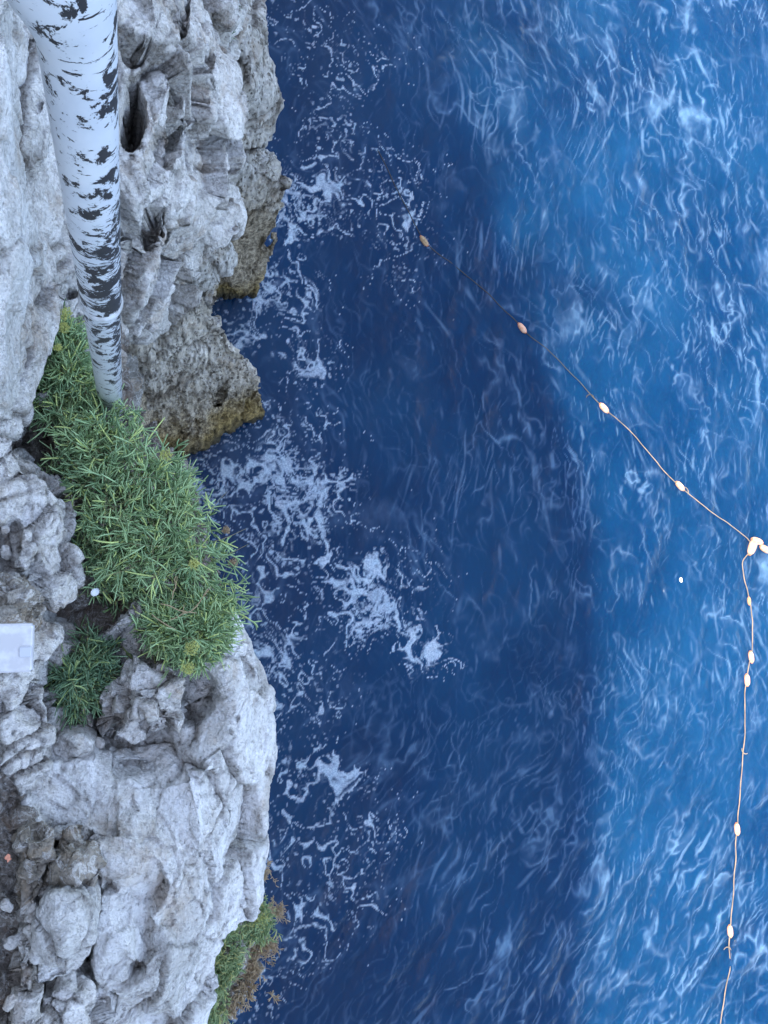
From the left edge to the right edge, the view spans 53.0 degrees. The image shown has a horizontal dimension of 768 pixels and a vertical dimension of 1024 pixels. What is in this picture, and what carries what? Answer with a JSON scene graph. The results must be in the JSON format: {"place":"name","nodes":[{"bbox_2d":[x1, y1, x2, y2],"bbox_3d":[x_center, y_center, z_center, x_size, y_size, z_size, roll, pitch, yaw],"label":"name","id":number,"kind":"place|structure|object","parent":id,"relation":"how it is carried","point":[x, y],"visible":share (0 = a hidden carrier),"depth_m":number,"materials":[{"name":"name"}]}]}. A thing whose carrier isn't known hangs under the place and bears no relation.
{"place":"outdoors","nodes":[
{"label":"outdoors","id":0,"kind":"place"},
{"bbox_2d":[0,771,45,1023],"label":"stony ground","id":1,"kind":"structure","parent":0,"point":[15,815],"depth_m":2.11,"materials":[{"name":"stone"}]},
{"bbox_2d":[0,898,12,912],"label":"stone","id":2,"kind":"object","parent":1,"relation":"on","point":[6,905],"visible":1,"depth_m":2.04,"materials":[{"name":"stone"}]},
{"bbox_2d":[11,821,56,915],"bbox_3d":[-0.979,0.978,2.179,0.138,0.344,0.258,1,85,-18],"label":"rock","id":3,"kind":"object","parent":1,"relation":"on","point":[34,843],"visible":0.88,"depth_m":2.06,"materials":[{"name":"stone"}]},
{"bbox_2d":[4,854,10,862],"bbox_3d":[-0.975,0.897,1.996,0.015,0.005,0.018,-31,108,-41],"label":"plastic scrap","id":4,"kind":"object","parent":3,"relation":"on","point":[7,858],"visible":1,"depth_m":2.00,"materials":[{"name":"pink plastic"}]},
{"bbox_2d":[7,896,96,1023],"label":"rock","id":5,"kind":"object","parent":1,"relation":"on","point":[70,998],"visible":0.51,"depth_m":2.10,"materials":[{"name":"stone"}]},
{"bbox_2d":[2,994,17,1011],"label":"stone","id":6,"kind":"object","parent":5,"relation":"on","point":[9,1002],"visible":1,"depth_m":2.03,"materials":[{"name":"stone"}]},
{"bbox_2d":[3,933,19,950],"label":"stone","id":7,"kind":"object","parent":5,"relation":"on","point":[11,943],"visible":1,"depth_m":2.04,"materials":[{"name":"stone"}]},
{"bbox_2d":[28,875,101,982],"bbox_3d":[-0.890,1.143,2.161,0.193,0.422,0.299,1,85,-18],"label":"rock","id":8,"kind":"object","parent":1,"relation":"on","point":[64,924],"visible":0.76,"depth_m":2.01,"materials":[{"name":"stone"}]},
{"bbox_2d":[38,824,106,897],"bbox_3d":[-0.883,0.986,2.217,0.195,0.376,0.194,1,85,-18],"label":"rock","id":9,"kind":"object","parent":1,"relation":"on","point":[77,861],"visible":0.77,"depth_m":2.09,"materials":[{"name":"stone"}]},
{"bbox_2d":[11,320,222,733],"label":"stony ground","id":10,"kind":"structure","parent":0,"point":[77,609],"depth_m":2.49,"materials":[{"name":"stone"}]},
{"bbox_2d":[0,435,89,796],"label":"rock","id":11,"kind":"object","parent":10,"relation":"on","point":[38,514],"visible":0.78,"depth_m":2.13,"materials":[{"name":"stone"}]},
{"bbox_2d":[1,525,9,534],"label":"stone","id":12,"kind":"object","parent":11,"relation":"on","point":[5,529],"visible":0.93,"depth_m":2.09,"materials":[{"name":"stone"}]},
{"bbox_2d":[0,545,11,559],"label":"stone","id":13,"kind":"object","parent":11,"relation":"on","point":[5,552],"visible":1,"depth_m":2.10,"materials":[{"name":"stone"}]},
{"bbox_2d":[0,623,34,672],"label":"metal plate","id":14,"kind":"object","parent":11,"relation":"on","point":[16,647],"visible":1,"depth_m":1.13,"materials":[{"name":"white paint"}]},
{"bbox_2d":[0,571,46,631],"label":"stone","id":15,"kind":"object","parent":11,"relation":"on","point":[22,599],"visible":0.78,"depth_m":1.96,"materials":[{"name":"stone"}]},
{"bbox_2d":[36,390,53,409],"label":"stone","id":16,"kind":"object","parent":10,"relation":"on","point":[42,395],"visible":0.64,"depth_m":2.37,"materials":[{"name":"stone"}]},
{"bbox_2d":[7,0,122,420],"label":"trunk","id":17,"kind":"object","parent":10,"relation":"on","point":[76,42],"visible":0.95,"depth_m":0.94,"materials":[{"name":"white plant"}]},
{"bbox_2d":[29,298,110,433],"bbox_3d":[-1.016,-0.463,2.434,0.325,0.332,0.425,1,85,-18],"label":"samphire plant","id":18,"kind":"object","parent":10,"relation":"on","point":[66,358],"visible":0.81,"depth_m":2.39,"materials":[{"name":"green plant"}]},
{"bbox_2d":[52,724,96,758],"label":"stone","id":19,"kind":"object","parent":10,"relation":"on","point":[78,740],"visible":0.86,"depth_m":2.25,"materials":[{"name":"stone"}]},
{"bbox_2d":[75,708,95,726],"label":"stone","id":20,"kind":"object","parent":10,"relation":"on","point":[89,718],"visible":0.31,"depth_m":2.36,"materials":[{"name":"stone"}]},
{"bbox_2d":[43,614,132,731],"bbox_3d":[-0.949,0.510,2.338,0.387,0.345,0.316,-27,95,-18],"label":"samphire plant","id":21,"kind":"object","parent":10,"relation":"on","point":[81,679],"visible":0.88,"depth_m":2.31,"materials":[{"name":"green plant"}]},
{"bbox_2d":[74,304,126,371],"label":"rock","id":22,"kind":"object","parent":10,"relation":"on","point":[80,313],"visible":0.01,"depth_m":2.59,"materials":[{"name":"stone"}]},
{"bbox_2d":[96,653,186,744],"bbox_3d":[-0.794,0.596,2.517,0.289,0.575,0.308,1,85,-18],"label":"rock","id":23,"kind":"object","parent":10,"relation":"on","point":[136,703],"visible":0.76,"depth_m":2.33,"materials":[{"name":"stone"}]},
{"bbox_2d":[27,377,259,621],"bbox_3d":[-0.790,-0.009,2.396,0.553,0.422,0.934,-35,97,-18],"label":"samphire plant","id":24,"kind":"object","parent":10,"relation":"on","point":[168,544],"visible":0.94,"depth_m":2.36,"materials":[{"name":"green plant"}]},
{"bbox_2d":[90,588,99,596],"bbox_3d":[-0.873,0.243,2.330,0.030,0.007,0.030,-24,122,-36],"label":"shell","id":25,"kind":"object","parent":24,"relation":"attached to","point":[94,592],"visible":0.98,"depth_m":2.33,"materials":[{"name":"white"}]},
{"bbox_2d":[126,353,152,426],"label":"cliff","id":26,"kind":"structure","parent":0,"point":[136,377],"depth_m":6.75,"materials":[{"name":"stone"}]},
{"bbox_2d":[0,7,78,441],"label":"rock","id":27,"kind":"object","parent":26,"relation":"on","point":[54,290],"visible":0.29,"depth_m":2.23,"materials":[{"name":"stone"}]},
{"bbox_2d":[0,0,47,420],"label":"rock","id":28,"kind":"object","parent":27,"relation":"on","point":[23,251],"visible":0.83,"depth_m":1.95,"materials":[{"name":"stone"}]},
{"bbox_2d":[20,594,277,1023],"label":"boulder","id":29,"kind":"object","parent":26,"relation":"on","point":[172,821],"visible":0.69,"depth_m":2.36,"materials":[{"name":"stone"}]},
{"bbox_2d":[95,736,104,748],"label":"stone","id":30,"kind":"object","parent":29,"relation":"on","point":[99,742],"visible":0.82,"depth_m":2.33,"materials":[{"name":"stone"}]},
{"bbox_2d":[117,574,261,697],"bbox_3d":[-0.576,0.334,2.410,0.432,0.322,0.367,-34,97,-18],"label":"samphire plant","id":31,"kind":"object","parent":29,"relation":"on","point":[175,635],"visible":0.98,"depth_m":2.36,"materials":[{"name":"green plant"}]},
{"bbox_2d":[117,0,251,344],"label":"rock","id":32,"kind":"object","parent":26,"relation":"on","point":[182,107],"visible":0.72,"depth_m":3.58,"materials":[{"name":"stone"}]},
{"bbox_2d":[127,283,264,458],"bbox_3d":[-2.013,-1.152,7.778,1.962,4.972,0.950,1,85,-18],"label":"rock","id":33,"kind":"object","parent":26,"relation":"attached to","point":[197,370],"visible":0.53,"depth_m":7.63,"materials":[{"name":"stone"}]},
{"bbox_2d":[185,241,237,309],"bbox_3d":[-1.445,-2.145,6.011,0.590,2.058,1.243,9,83,-18],"label":"rock","id":34,"kind":"object","parent":26,"relation":"on","point":[216,265],"visible":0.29,"depth_m":5.52,"materials":[{"name":"stone"}]},
{"bbox_2d":[217,917,270,1019],"bbox_3d":[-1.241,2.760,4.689,0.715,1.245,1.194,29,78,-14],"label":"rock","id":35,"kind":"object","parent":26,"relation":"on","point":[244,967],"visible":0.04,"depth_m":4.34,"materials":[{"name":"stone"}]},
{"bbox_2d":[207,924,256,1023],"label":"samphire plant","id":36,"kind":"object","parent":35,"relation":"on","point":[227,966],"visible":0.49,"depth_m":4.16,"materials":[{"name":"green plant"}]},
{"bbox_2d":[213,936,284,1023],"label":"samphire plant","id":37,"kind":"object","parent":35,"relation":"on","point":[253,968],"visible":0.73,"depth_m":4.37,"materials":[{"name":"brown plant"}]},
{"bbox_2d":[238,893,282,952],"bbox_3d":[-0.712,2.312,4.310,0.301,0.203,0.308,1,85,-18],"label":"samphire plant","id":38,"kind":"object","parent":35,"relation":"on","point":[259,928],"visible":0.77,"depth_m":4.32,"materials":[{"name":"green plant"}]},
{"bbox_2d":[264,860,278,886],"bbox_3d":[-0.577,1.735,3.688,0.155,0.100,0.131,1,85,-18],"label":"samphire plant","id":39,"kind":"object","parent":26,"relation":"on","point":[268,870],"visible":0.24,"depth_m":3.70,"materials":[{"name":"brown plant"}]},
{"bbox_2d":[267,895,290,923],"bbox_3d":[-0.539,2.067,3.996,0.093,0.081,0.165,-34,97,-18],"label":"samphire plant","id":40,"kind":"object","parent":26,"relation":"on","point":[279,912],"visible":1,"depth_m":3.98,"materials":[{"name":"brown plant"}]},
{"bbox_2d":[175,0,767,1023],"bbox_3d":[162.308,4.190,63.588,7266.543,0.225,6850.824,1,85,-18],"label":"sea water","id":41,"kind":"structure","parent":0,"point":[501,650],"depth_m":10.10,"materials":[{"name":"blue liquid"}]},
{"bbox_2d":[216,147,291,299],"bbox_3d":[-1.700,-2.727,8.275,0.960,4.132,0.570,-5,88,-19],"label":"rock","id":42,"kind":"object","parent":41,"relation":"in","point":[261,182],"visible":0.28,"depth_m":7.14,"materials":[{"name":"stone"}]},
{"bbox_2d":[237,0,284,149],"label":"rock","id":43,"kind":"object","parent":41,"relation":"in","point":[265,99],"visible":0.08,"depth_m":5.62,"materials":[{"name":"grey stone"}]},
{"bbox_2d":[419,235,428,246],"bbox_3d":[0.516,-3.497,9.936,0.073,0.073,0.165,-42,99,-17],"label":"float","id":44,"kind":"object","parent":41,"relation":"on","point":[423,239],"visible":1,"depth_m":9.91,"materials":[{"name":"brown plastic"}]},
{"bbox_2d":[518,322,526,333],"bbox_3d":[1.847,-2.462,10.305,0.077,0.077,0.174,-45,100,-16],"label":"float","id":45,"kind":"object","parent":41,"relation":"on","point":[521,326],"visible":1,"depth_m":10.28,"materials":[{"name":"plastic"}]},
{"bbox_2d":[377,149,749,541],"bbox_3d":[2.560,-1.906,10.483,7.675,0.144,0.420,42,75,-11],"label":"rope","id":46,"kind":"object","parent":41,"relation":"on","point":[547,349],"visible":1,"depth_m":10.38,"materials":[{"name":"beige fabric"}]},
{"bbox_2d":[599,403,608,412],"bbox_3d":[3.013,-1.424,10.545,0.183,0.081,0.081,45,74,-10],"label":"float","id":47,"kind":"object","parent":41,"relation":"on","point":[603,407],"visible":1,"depth_m":10.52,"materials":[{"name":"plastic"}]},
{"bbox_2d":[675,481,684,490],"bbox_3d":[4.187,-0.368,10.891,0.183,0.081,0.081,45,74,-10],"label":"float","id":48,"kind":"object","parent":41,"relation":"on","point":[680,486],"visible":1,"depth_m":10.86,"materials":[{"name":"plastic"}]},
{"bbox_2d":[727,924,732,937],"bbox_3d":[4.819,5.836,10.726,0.081,0.081,0.183,-3,87,-19],"label":"float","id":49,"kind":"object","parent":41,"relation":"on","point":[730,931],"visible":1,"depth_m":10.70,"materials":[{"name":"plastic"}]},
{"bbox_2d":[720,554,752,1023],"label":"rope","id":50,"kind":"object","parent":41,"relation":"on","point":[740,791],"visible":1,"depth_m":10.83,"materials":[{"name":"beige fabric"}]},
{"bbox_2d":[734,822,739,835],"bbox_3d":[4.959,4.453,10.816,0.081,0.081,0.183,-3,87,-19],"label":"float","id":51,"kind":"object","parent":41,"relation":"on","point":[737,828],"visible":1,"depth_m":10.79,"materials":[{"name":"plastic"}]},
{"bbox_2d":[744,673,749,686],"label":"float","id":52,"kind":"object","parent":41,"relation":"on","point":[747,679],"visible":1,"depth_m":10.96,"materials":[{"name":"plastic"}]},
{"bbox_2d":[748,651,753,662],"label":"float","id":53,"kind":"object","parent":41,"relation":"on","point":[751,656],"visible":1,"depth_m":11.06,"materials":[{"name":"plastic"}]},
{"bbox_2d":[747,540,757,555],"bbox_3d":[5.412,0.515,11.324,0.121,0.121,0.275,29,77,-14],"label":"float","id":54,"kind":"object","parent":41,"relation":"on","point":[752,546],"visible":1,"depth_m":11.28,"materials":[{"name":"plastic"}]},
{"bbox_2d":[750,537,763,544],"bbox_3d":[5.498,0.427,11.350,0.220,0.097,0.097,19,80,-16],"label":"float","id":55,"kind":"object","parent":41,"relation":"on","point":[759,541],"visible":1,"depth_m":11.31,"materials":[{"name":"plastic"}]},
{"bbox_2d":[759,544,767,553],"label":"float","id":56,"kind":"object","parent":41,"relation":"on","point":[763,548],"visible":1,"depth_m":11.37,"materials":[{"name":"plastic"}]}
]}

